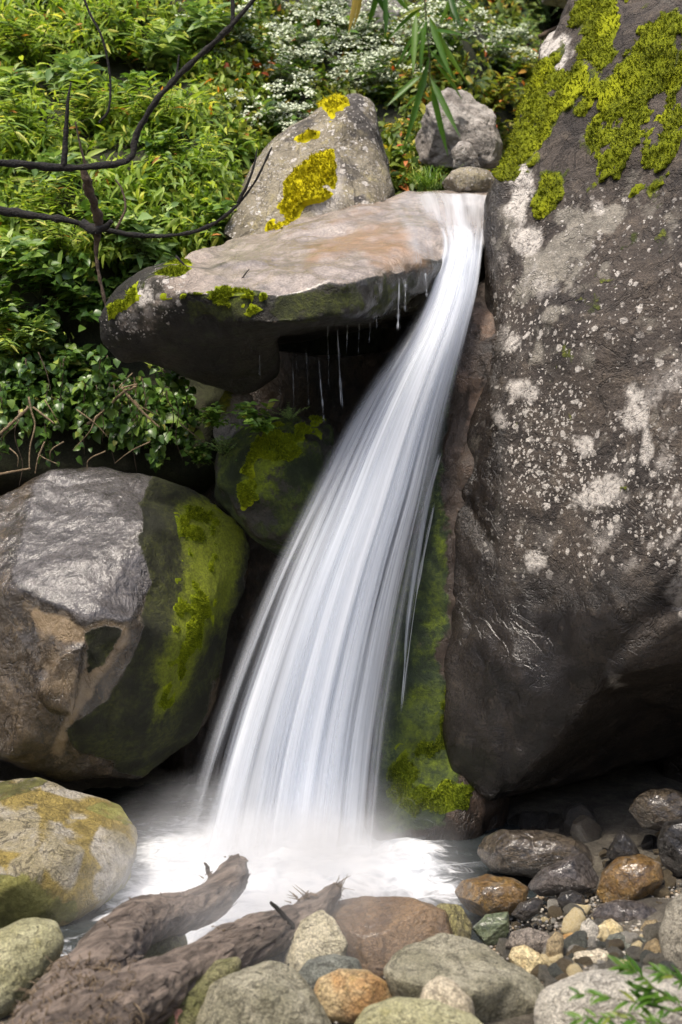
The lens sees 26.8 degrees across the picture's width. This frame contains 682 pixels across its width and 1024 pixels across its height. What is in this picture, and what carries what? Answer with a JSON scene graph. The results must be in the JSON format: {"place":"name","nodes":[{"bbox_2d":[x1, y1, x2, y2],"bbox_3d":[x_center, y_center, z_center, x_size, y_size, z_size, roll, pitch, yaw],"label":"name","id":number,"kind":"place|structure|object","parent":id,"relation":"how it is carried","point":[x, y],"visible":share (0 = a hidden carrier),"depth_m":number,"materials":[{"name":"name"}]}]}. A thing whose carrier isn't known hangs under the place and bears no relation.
{"place":"outdoors","nodes":[
{"label":"outdoors","id":0,"kind":"place"},
{"bbox_2d":[0,0,563,495],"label":"hillside","id":1,"kind":"structure","parent":0,"point":[174,468],"depth_m":8.35,"materials":[{"name":"plant"}]},
{"bbox_2d":[0,382,16,459],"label":"ivy strand","id":2,"kind":"object","parent":1,"relation":"hanging from","point":[4,413],"visible":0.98,"depth_m":7.64,"materials":[{"name":"green plant"}]},
{"bbox_2d":[0,226,41,274],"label":"leafy plant","id":3,"kind":"object","parent":1,"relation":"on","point":[15,249],"visible":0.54,"depth_m":7.99,"materials":[{"name":"green plant"}]},
{"bbox_2d":[0,62,52,102],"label":"leafy plant","id":4,"kind":"object","parent":1,"relation":"on","point":[27,76],"visible":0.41,"depth_m":8.84,"materials":[{"name":"green plant"}]},
{"bbox_2d":[0,237,76,298],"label":"leafy plant","id":5,"kind":"object","parent":1,"relation":"on","point":[36,275],"visible":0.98,"depth_m":7.92,"materials":[{"name":"green plant"}]},
{"bbox_2d":[0,0,79,68],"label":"shrub","id":6,"kind":"object","parent":1,"relation":"on","point":[20,37],"visible":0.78,"depth_m":9.07,"materials":[{"name":"green plant"}]},
{"bbox_2d":[15,150,80,191],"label":"leafy plant","id":7,"kind":"object","parent":1,"relation":"on","point":[51,158],"visible":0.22,"depth_m":8.29,"materials":[{"name":"green plant"}]},
{"bbox_2d":[0,170,98,231],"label":"shrub","id":8,"kind":"object","parent":1,"relation":"on","point":[42,193],"visible":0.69,"depth_m":8.15,"materials":[{"name":"green plant"}]},
{"bbox_2d":[0,76,99,153],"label":"shrub","id":9,"kind":"object","parent":1,"relation":"on","point":[10,117],"visible":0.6,"depth_m":8.45,"materials":[{"name":"green plant"}]},
{"bbox_2d":[43,50,106,103],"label":"leafy plant","id":10,"kind":"object","parent":1,"relation":"on","point":[64,65],"visible":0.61,"depth_m":8.86,"materials":[{"name":"green plant"}]},
{"bbox_2d":[41,279,110,326],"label":"ivy plant","id":11,"kind":"object","parent":1,"relation":"on","point":[66,299],"visible":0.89,"depth_m":7.98,"materials":[{"name":"green plant"}]},
{"bbox_2d":[0,238,195,449],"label":"ivy ground cover","id":12,"kind":"object","parent":1,"relation":"on","point":[162,406],"visible":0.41,"depth_m":8.03,"materials":[{"name":"green plant"}]},
{"bbox_2d":[0,276,48,327],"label":"leafy plant","id":13,"kind":"object","parent":12,"relation":"on","point":[7,302],"visible":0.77,"depth_m":7.89,"materials":[{"name":"green plant"}]},
{"bbox_2d":[0,310,64,359],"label":"shrub","id":14,"kind":"object","parent":12,"relation":"on","point":[8,333],"visible":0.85,"depth_m":7.91,"materials":[{"name":"green plant"}]},
{"bbox_2d":[9,310,62,355],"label":"leafy plant","id":15,"kind":"object","parent":12,"relation":"on","point":[34,325],"visible":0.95,"depth_m":7.88,"materials":[{"name":"green plant"}]},
{"bbox_2d":[18,203,103,258],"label":"leafy plant","id":16,"kind":"object","parent":12,"relation":"on","point":[52,228],"visible":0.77,"depth_m":7.96,"materials":[{"name":"green plant"}]},
{"bbox_2d":[35,338,119,384],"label":"ivy plant","id":17,"kind":"object","parent":12,"relation":"on","point":[75,373],"visible":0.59,"depth_m":7.96,"materials":[{"name":"green plant"}]},
{"bbox_2d":[74,198,148,241],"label":"leafy plant","id":18,"kind":"object","parent":12,"relation":"on","point":[109,213],"visible":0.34,"depth_m":8.03,"materials":[{"name":"green plant"}]},
{"bbox_2d":[103,201,178,257],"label":"leafy plant","id":19,"kind":"object","parent":12,"relation":"on","point":[130,223],"visible":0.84,"depth_m":8.02,"materials":[{"name":"green plant"}]},
{"bbox_2d":[121,242,177,272],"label":"leafy plant","id":20,"kind":"object","parent":12,"relation":"on","point":[152,259],"visible":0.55,"depth_m":8.09,"materials":[{"name":"green plant"}]},
{"bbox_2d":[175,386,204,464],"bbox_3d":[-0.842,-0.471,7.807,0.160,0.442,0.142,2,6,26],"label":"ivy strand","id":21,"kind":"object","parent":12,"relation":"hanging from","point":[186,409],"visible":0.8,"depth_m":7.80,"materials":[{"name":"green plant"}]},
{"bbox_2d":[43,68,162,133],"bbox_3d":[-1.492,-2.473,8.777,0.837,0.464,0.630,-8,5,0],"label":"shrub","id":22,"kind":"object","parent":1,"relation":"on","point":[88,111],"visible":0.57,"depth_m":8.71,"materials":[{"name":"green plant"}]},
{"bbox_2d":[85,343,120,420],"bbox_3d":[-1.249,-0.676,7.499,0.161,0.407,0.184,-3,6,-30],"label":"ivy strand","id":23,"kind":"object","parent":1,"relation":"hanging from","point":[103,367],"visible":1,"depth_m":7.50,"materials":[{"name":"green plant"}]},
{"bbox_2d":[74,69,158,105],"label":"leafy plant","id":24,"kind":"object","parent":1,"relation":"on","point":[132,75],"visible":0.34,"depth_m":8.83,"materials":[{"name":"green plant"}]},
{"bbox_2d":[104,388,130,451],"bbox_3d":[-1.188,-0.494,7.636,0.145,0.354,0.130,0,5,0],"label":"ivy strand","id":25,"kind":"object","parent":1,"relation":"hanging from","point":[114,439],"visible":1,"depth_m":7.63,"materials":[{"name":"green plant"}]},
{"bbox_2d":[70,0,183,72],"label":"shrub","id":26,"kind":"object","parent":1,"relation":"on","point":[129,55],"visible":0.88,"depth_m":9.21,"materials":[{"name":"green plant"}]},
{"bbox_2d":[0,0,255,171],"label":"bare branch","id":27,"kind":"object","parent":1,"relation":"on","point":[152,106],"visible":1,"depth_m":6.62,"materials":[{"name":"brown wood"}]},
{"bbox_2d":[120,370,148,453],"bbox_3d":[-1.103,-0.532,7.654,0.147,0.449,0.144,0,5,0],"label":"ivy strand","id":28,"kind":"object","parent":1,"relation":"hanging from","point":[134,430],"visible":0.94,"depth_m":7.65,"materials":[{"name":"green plant"}]},
{"bbox_2d":[0,0,280,267],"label":"undergrowth","id":29,"kind":"object","parent":1,"relation":"on","point":[201,193],"visible":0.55,"depth_m":8.61,"materials":[{"name":"green plant"}]},
{"bbox_2d":[119,17,191,72],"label":"leafy plant","id":30,"kind":"object","parent":1,"relation":"on","point":[166,45],"visible":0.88,"depth_m":9.22,"materials":[{"name":"green plant"}]},
{"bbox_2d":[119,126,203,173],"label":"leafy plant","id":31,"kind":"object","parent":1,"relation":"on","point":[147,141],"visible":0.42,"depth_m":8.37,"materials":[{"name":"green plant"}]},
{"bbox_2d":[113,73,221,130],"bbox_3d":[-1.086,-2.454,8.710,0.744,0.413,0.560,-7,4,9],"label":"shrub","id":32,"kind":"object","parent":1,"relation":"on","point":[163,106],"visible":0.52,"depth_m":8.65,"materials":[{"name":"green plant"}]},
{"bbox_2d":[146,124,237,189],"bbox_3d":[-0.951,-2.043,8.314,0.672,0.375,0.592,-4,2,35],"label":"shrub","id":33,"kind":"object","parent":1,"relation":"on","point":[181,153],"visible":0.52,"depth_m":8.32,"materials":[{"name":"green plant"}]},
{"bbox_2d":[184,440,217,467],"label":"ivy plant","id":34,"kind":"object","parent":1,"relation":"on","point":[200,454],"visible":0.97,"depth_m":7.54,"materials":[{"name":"green plant"}]},
{"bbox_2d":[170,196,235,245],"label":"leafy plant","id":35,"kind":"object","parent":1,"relation":"on","point":[224,205],"visible":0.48,"depth_m":8.12,"materials":[{"name":"green plant"}]},
{"bbox_2d":[150,0,255,50],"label":"shrub","id":36,"kind":"object","parent":1,"relation":"on","point":[220,11],"visible":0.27,"depth_m":9.38,"materials":[{"name":"green plant"}]},
{"bbox_2d":[168,0,238,53],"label":"leafy plant","id":37,"kind":"object","parent":1,"relation":"on","point":[201,27],"visible":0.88,"depth_m":9.35,"materials":[{"name":"green plant"}]},
{"bbox_2d":[187,401,239,430],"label":"leafy plant","id":38,"kind":"object","parent":1,"relation":"on","point":[212,417],"visible":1,"depth_m":7.09,"materials":[{"name":"green plant"}]},
{"bbox_2d":[176,0,296,69],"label":"flowering bush","id":39,"kind":"object","parent":1,"relation":"on","point":[255,47],"visible":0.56,"depth_m":9.49,"materials":[{"name":"white plant"}]},
{"bbox_2d":[224,399,279,436],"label":"leafy plant","id":40,"kind":"object","parent":1,"relation":"on","point":[260,424],"visible":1,"depth_m":7.00,"materials":[{"name":"green plant"}]},
{"bbox_2d":[212,32,322,101],"bbox_3d":[-0.476,-2.925,9.676,0.711,0.465,0.782,2,5,18],"label":"flowering bush","id":41,"kind":"object","parent":1,"relation":"on","point":[282,71],"visible":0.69,"depth_m":9.63,"materials":[{"name":"white plant"}]},
{"bbox_2d":[220,73,317,137],"bbox_3d":[-0.527,-2.547,9.182,0.809,0.543,0.632,0,5,2],"label":"flowering bush","id":42,"kind":"object","parent":1,"relation":"on","point":[284,122],"visible":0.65,"depth_m":9.20,"materials":[{"name":"white plant"}]},
{"bbox_2d":[261,1,347,70],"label":"flowering bush","id":43,"kind":"object","parent":1,"relation":"on","point":[301,37],"visible":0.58,"depth_m":10.01,"materials":[{"name":"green plant"}]},
{"bbox_2d":[277,0,363,32],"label":"flowering bush","id":44,"kind":"object","parent":1,"relation":"on","point":[319,7],"visible":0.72,"depth_m":10.35,"materials":[{"name":"white plant"}]},
{"bbox_2d":[295,36,396,90],"bbox_3d":[0.036,-2.975,9.800,0.718,0.482,0.786,0,5,-5],"label":"flowering bush","id":45,"kind":"object","parent":1,"relation":"on","point":[349,75],"visible":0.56,"depth_m":9.72,"materials":[{"name":"white plant"}]},
{"bbox_2d":[297,37,428,103],"bbox_3d":[0.164,-2.943,9.765,0.728,0.499,0.786,5,7,43],"label":"flowering bush","id":46,"kind":"object","parent":1,"relation":"on","point":[379,74],"visible":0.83,"depth_m":9.69,"materials":[{"name":"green plant"}]},
{"bbox_2d":[320,0,412,60],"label":"flowering bush","id":47,"kind":"object","parent":1,"relation":"on","point":[359,29],"visible":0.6,"depth_m":10.18,"materials":[{"name":"white plant"}]},
{"bbox_2d":[327,0,406,34],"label":"hill boulder","id":48,"kind":"object","parent":1,"relation":"on","point":[379,12],"visible":0.06,"depth_m":10.46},
{"bbox_2d":[200,0,542,194],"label":"flower meadow leaves","id":49,"kind":"object","parent":1,"relation":"on","point":[390,141],"visible":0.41,"depth_m":9.73,"materials":[{"name":"green plant"}]},
{"bbox_2d":[348,0,409,38],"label":"bamboo sprig","id":50,"kind":"object","parent":1,"relation":"on","point":[356,6],"visible":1,"depth_m":5.29,"materials":[{"name":"green plant"}]},
{"bbox_2d":[387,0,468,154],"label":"bamboo sprig","id":51,"kind":"object","parent":1,"relation":"on","point":[440,43],"visible":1,"depth_m":5.27,"materials":[{"name":"green plant"}]},
{"bbox_2d":[388,0,487,68],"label":"flowering bush","id":52,"kind":"object","parent":1,"relation":"on","point":[449,41],"visible":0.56,"depth_m":9.77,"materials":[{"name":"white plant"}]},
{"bbox_2d":[415,87,502,169],"bbox_3d":[0.728,-2.352,8.849,0.536,0.510,0.427,0,5,0],"label":"split rock","id":53,"kind":"object","parent":1,"relation":"on","point":[475,122],"visible":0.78,"depth_m":8.72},
{"bbox_2d":[469,65,525,112],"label":"shrub","id":54,"kind":"object","parent":1,"relation":"on","point":[501,103],"visible":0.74,"depth_m":10.24,"materials":[{"name":"green plant"}]},
{"bbox_2d":[474,14,537,75],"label":"flowering bush","id":55,"kind":"object","parent":1,"relation":"on","point":[498,51],"visible":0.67,"depth_m":10.82,"materials":[{"name":"white plant"}]},
{"bbox_2d":[59,781,554,956],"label":"water","id":56,"kind":"structure","parent":0,"point":[170,821],"depth_m":6.80,"materials":[{"name":"grey liquid"}]},
{"bbox_2d":[143,935,187,958],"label":"stone","id":57,"kind":"object","parent":56,"relation":"on","point":[165,945],"visible":0.13,"depth_m":5.66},
{"bbox_2d":[283,910,347,971],"bbox_3d":[-0.102,1.687,5.526,0.258,0.284,0.230,0,5,0],"label":"stone","id":58,"kind":"object","parent":56,"relation":"on","point":[318,933],"visible":0.57,"depth_m":5.47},
{"bbox_2d":[436,903,472,938],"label":"stone","id":59,"kind":"object","parent":56,"relation":"in","point":[460,923],"visible":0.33,"depth_m":5.75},
{"bbox_2d":[0,759,681,1023],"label":"ground","id":60,"kind":"structure","parent":0,"point":[609,798],"depth_m":7.81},
{"bbox_2d":[0,917,63,1018],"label":"boulder","id":61,"kind":"object","parent":60,"relation":"on","point":[28,946],"visible":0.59,"depth_m":5.13,"materials":[{"name":"grey stone"}]},
{"bbox_2d":[0,777,137,928],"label":"algae boulder","id":62,"kind":"object","parent":60,"relation":"on","point":[67,856],"visible":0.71,"depth_m":6.24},
{"bbox_2d":[0,467,249,782],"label":"wet boulder","id":63,"kind":"object","parent":60,"relation":"on","point":[121,593],"visible":1,"depth_m":7.10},
{"bbox_2d":[0,397,54,474],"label":"dead twig","id":64,"kind":"object","parent":63,"relation":"on","point":[21,414],"visible":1,"depth_m":7.58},
{"bbox_2d":[13,343,35,446],"bbox_3d":[-1.671,-0.623,7.636,0.145,0.557,0.120,5,7,42],"label":"ivy strand","id":65,"kind":"object","parent":64,"relation":"attached to","point":[21,368],"visible":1,"depth_m":7.63,"materials":[{"name":"green plant"}]},
{"bbox_2d":[35,381,60,466],"bbox_3d":[-1.568,-0.470,7.657,0.146,0.464,0.178,0,5,0],"label":"ivy strand","id":66,"kind":"object","parent":63,"relation":"on","point":[44,429],"visible":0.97,"depth_m":7.67,"materials":[{"name":"green plant"}]},
{"bbox_2d":[45,356,78,427],"bbox_3d":[-1.487,-0.637,7.645,0.161,0.390,0.146,-5,7,-42],"label":"ivy strand","id":67,"kind":"object","parent":66,"relation":"attached to","point":[64,389],"visible":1,"depth_m":7.63,"materials":[{"name":"green plant"}]},
{"bbox_2d":[69,376,96,464],"bbox_3d":[-1.383,-0.487,7.664,0.162,0.475,0.146,0,5,0],"label":"ivy strand","id":68,"kind":"object","parent":63,"relation":"on","point":[89,411],"visible":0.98,"depth_m":7.66,"materials":[{"name":"green plant"}]},
{"bbox_2d":[145,408,169,472],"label":"ivy strand","id":69,"kind":"object","parent":63,"relation":"on","point":[157,439],"visible":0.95,"depth_m":7.69,"materials":[{"name":"green plant"}]},
{"bbox_2d":[214,415,333,571],"bbox_3d":[-0.367,-0.073,7.818,0.665,0.925,1.206,0,5,0],"label":"mossy rock","id":70,"kind":"object","parent":63,"relation":"on","point":[271,486],"visible":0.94,"depth_m":7.34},
{"bbox_2d":[213,390,256,442],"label":"streaked stone","id":71,"kind":"object","parent":70,"relation":"on","point":[228,400],"visible":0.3,"depth_m":7.65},
{"bbox_2d":[0,854,352,1023],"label":"driftwood","id":72,"kind":"object","parent":60,"relation":"on","point":[103,972],"visible":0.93,"depth_m":5.20,"materials":[{"name":"brown wood"}]},
{"bbox_2d":[163,957,240,1023],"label":"stone","id":73,"kind":"object","parent":60,"relation":"on","point":[193,1001],"visible":0.27,"depth_m":5.06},
{"bbox_2d":[196,960,330,1023],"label":"stone","id":74,"kind":"object","parent":60,"relation":"on","point":[270,992],"visible":0.95,"depth_m":4.93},
{"bbox_2d":[298,954,361,989],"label":"stone","id":75,"kind":"object","parent":60,"relation":"on","point":[311,972],"visible":0.45,"depth_m":5.36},
{"bbox_2d":[163,278,509,840],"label":"wet cliff","id":76,"kind":"structure","parent":60,"relation":"on","point":[416,786],"depth_m":7.39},
{"bbox_2d":[98,190,488,394],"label":"overhanging slab","id":77,"kind":"structure","parent":76,"relation":"on","point":[210,316],"depth_m":6.98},
{"bbox_2d":[75,122,126,303],"bbox_3d":[-1.192,-1.405,6.912,0.272,0.883,0.179,-4,6,-37],"label":"bare branch","id":78,"kind":"object","parent":77,"relation":"attached to","point":[89,194],"visible":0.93,"depth_m":6.91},
{"bbox_2d":[0,147,271,277],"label":"bare branch","id":79,"kind":"object","parent":77,"relation":"attached to","point":[87,226],"visible":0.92,"depth_m":6.97,"materials":[{"name":"brown wood"}]},
{"bbox_2d":[145,362,195,394],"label":"ivy strand","id":80,"kind":"object","parent":77,"relation":"attached to","point":[173,382],"visible":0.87,"depth_m":7.65,"materials":[{"name":"green plant"}]},
{"bbox_2d":[223,92,394,240],"bbox_3d":[-0.221,-2.078,8.634,1.130,1.159,1.675,0,5,0],"label":"peaked rock","id":81,"kind":"object","parent":77,"relation":"on","point":[328,155],"visible":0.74,"depth_m":8.11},
{"bbox_2d":[173,194,481,879],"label":"waterfall","id":82,"kind":"structure","parent":77,"relation":"attached to","point":[317,791],"depth_m":6.97,"materials":[{"name":"liquid"}]},
{"bbox_2d":[395,162,467,190],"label":"grass tuft","id":83,"kind":"object","parent":77,"relation":"on","point":[432,180],"visible":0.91,"depth_m":8.29,"materials":[{"name":"green plant"}]},
{"bbox_2d":[442,166,494,191],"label":"ledge stone","id":84,"kind":"object","parent":77,"relation":"on","point":[469,179],"visible":0.79,"depth_m":8.14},
{"bbox_2d":[451,141,479,168],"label":"upright stone","id":85,"kind":"object","parent":84,"relation":"on","point":[463,153],"visible":0.84,"depth_m":8.35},
{"bbox_2d":[0,883,681,1023],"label":"gravel","id":86,"kind":"structure","parent":60,"relation":"on","point":[591,904],"depth_m":6.05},
{"bbox_2d":[472,911,508,945],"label":"stone","id":87,"kind":"object","parent":86,"relation":"on","point":[490,929],"visible":0.94,"depth_m":5.78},
{"bbox_2d":[455,874,528,916],"bbox_3d":[0.646,1.648,6.132,0.313,0.178,0.214,0,5,0],"label":"stone","id":88,"kind":"object","parent":86,"relation":"on","point":[482,895],"visible":0.87,"depth_m":6.05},
{"bbox_2d":[511,897,543,920],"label":"stone","id":89,"kind":"object","parent":86,"relation":"on","point":[526,910],"visible":1,"depth_m":5.93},
{"bbox_2d":[314,969,391,1023],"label":"stone","id":90,"kind":"object","parent":60,"relation":"on","point":[346,996],"visible":0.76,"depth_m":5.08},
{"bbox_2d":[331,896,452,980],"bbox_3d":[0.191,1.748,5.771,0.527,0.404,0.429,0,5,0],"label":"boulder","id":91,"kind":"object","parent":60,"relation":"on","point":[380,931],"visible":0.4,"depth_m":5.65,"materials":[{"name":"red stone"}]},
{"bbox_2d":[354,997,482,1023],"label":"stone","id":92,"kind":"object","parent":60,"relation":"on","point":[401,1010],"visible":1,"depth_m":4.83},
{"bbox_2d":[420,975,474,1015],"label":"stone","id":93,"kind":"object","parent":60,"relation":"on","point":[445,990],"visible":0.64,"depth_m":4.93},
{"bbox_2d":[383,933,544,1022],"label":"boulder","id":94,"kind":"object","parent":60,"relation":"on","point":[493,984],"visible":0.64,"depth_m":5.11,"materials":[{"name":"grey stone"}]},
{"bbox_2d":[508,945,544,973],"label":"stone","id":95,"kind":"object","parent":60,"relation":"on","point":[527,958],"visible":0.63,"depth_m":5.42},
{"bbox_2d":[505,927,549,953],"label":"stone","id":96,"kind":"object","parent":60,"relation":"on","point":[533,939],"visible":0.65,"depth_m":5.64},
{"bbox_2d":[477,829,593,877],"bbox_3d":[0.897,1.584,6.647,0.521,0.229,0.285,0,5,0],"label":"stone","id":97,"kind":"object","parent":60,"relation":"on","point":[528,853],"visible":0.82,"depth_m":6.55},
{"bbox_2d":[442,0,681,800],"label":"giant boulder","id":98,"kind":"object","parent":60,"relation":"on","point":[563,661],"visible":0.95,"depth_m":7.00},
{"bbox_2d":[528,853,598,896],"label":"stone","id":99,"kind":"object","parent":60,"relation":"on","point":[577,873],"visible":0.92,"depth_m":6.19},
{"bbox_2d":[561,907,585,934],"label":"pebble","id":100,"kind":"object","parent":60,"relation":"on","point":[574,918],"visible":0.72,"depth_m":5.80,"materials":[{"name":"beige stone"}]},
{"bbox_2d":[563,802,595,831],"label":"pebble","id":101,"kind":"object","parent":60,"relation":"on","point":[572,812],"visible":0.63,"depth_m":7.25,"materials":[{"name":"stone"}]},
{"bbox_2d":[570,815,601,842],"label":"pebble","id":102,"kind":"object","parent":60,"relation":"on","point":[585,829],"visible":0.91,"depth_m":7.12,"materials":[{"name":"grey stone"}]},
{"bbox_2d":[533,968,681,1023],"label":"boulder","id":103,"kind":"object","parent":60,"relation":"on","point":[552,1004],"visible":0.65,"depth_m":4.85,"materials":[{"name":"white stone"}]},
{"bbox_2d":[558,954,681,1023],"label":"leafy sprig","id":104,"kind":"object","parent":60,"relation":"on","point":[646,997],"visible":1,"depth_m":4.47,"materials":[{"name":"green plant"}]},
{"bbox_2d":[606,830,639,860],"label":"stone","id":105,"kind":"object","parent":60,"relation":"on","point":[622,844],"visible":0.71,"depth_m":6.53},
{"bbox_2d":[591,899,656,921],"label":"stone","id":106,"kind":"object","parent":60,"relation":"on","point":[619,910],"visible":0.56,"depth_m":5.86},
{"bbox_2d":[596,854,662,902],"bbox_3d":[1.237,1.588,6.150,0.286,0.242,0.239,0,5,0],"label":"stone","id":107,"kind":"object","parent":60,"relation":"on","point":[635,877],"visible":0.79,"depth_m":6.07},
{"bbox_2d":[628,788,681,830],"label":"boulder","id":108,"kind":"object","parent":60,"relation":"on","point":[655,809],"visible":0.88,"depth_m":6.78,"materials":[{"name":"grey stone"}]},
{"bbox_2d":[657,819,681,877],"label":"boulder","id":109,"kind":"object","parent":60,"relation":"on","point":[669,842],"visible":1,"depth_m":6.36,"materials":[{"name":"stone"}]},
{"bbox_2d":[658,893,681,972],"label":"boulder","id":110,"kind":"object","parent":60,"relation":"on","point":[670,936],"visible":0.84,"depth_m":5.34,"materials":[{"name":"grey stone"}]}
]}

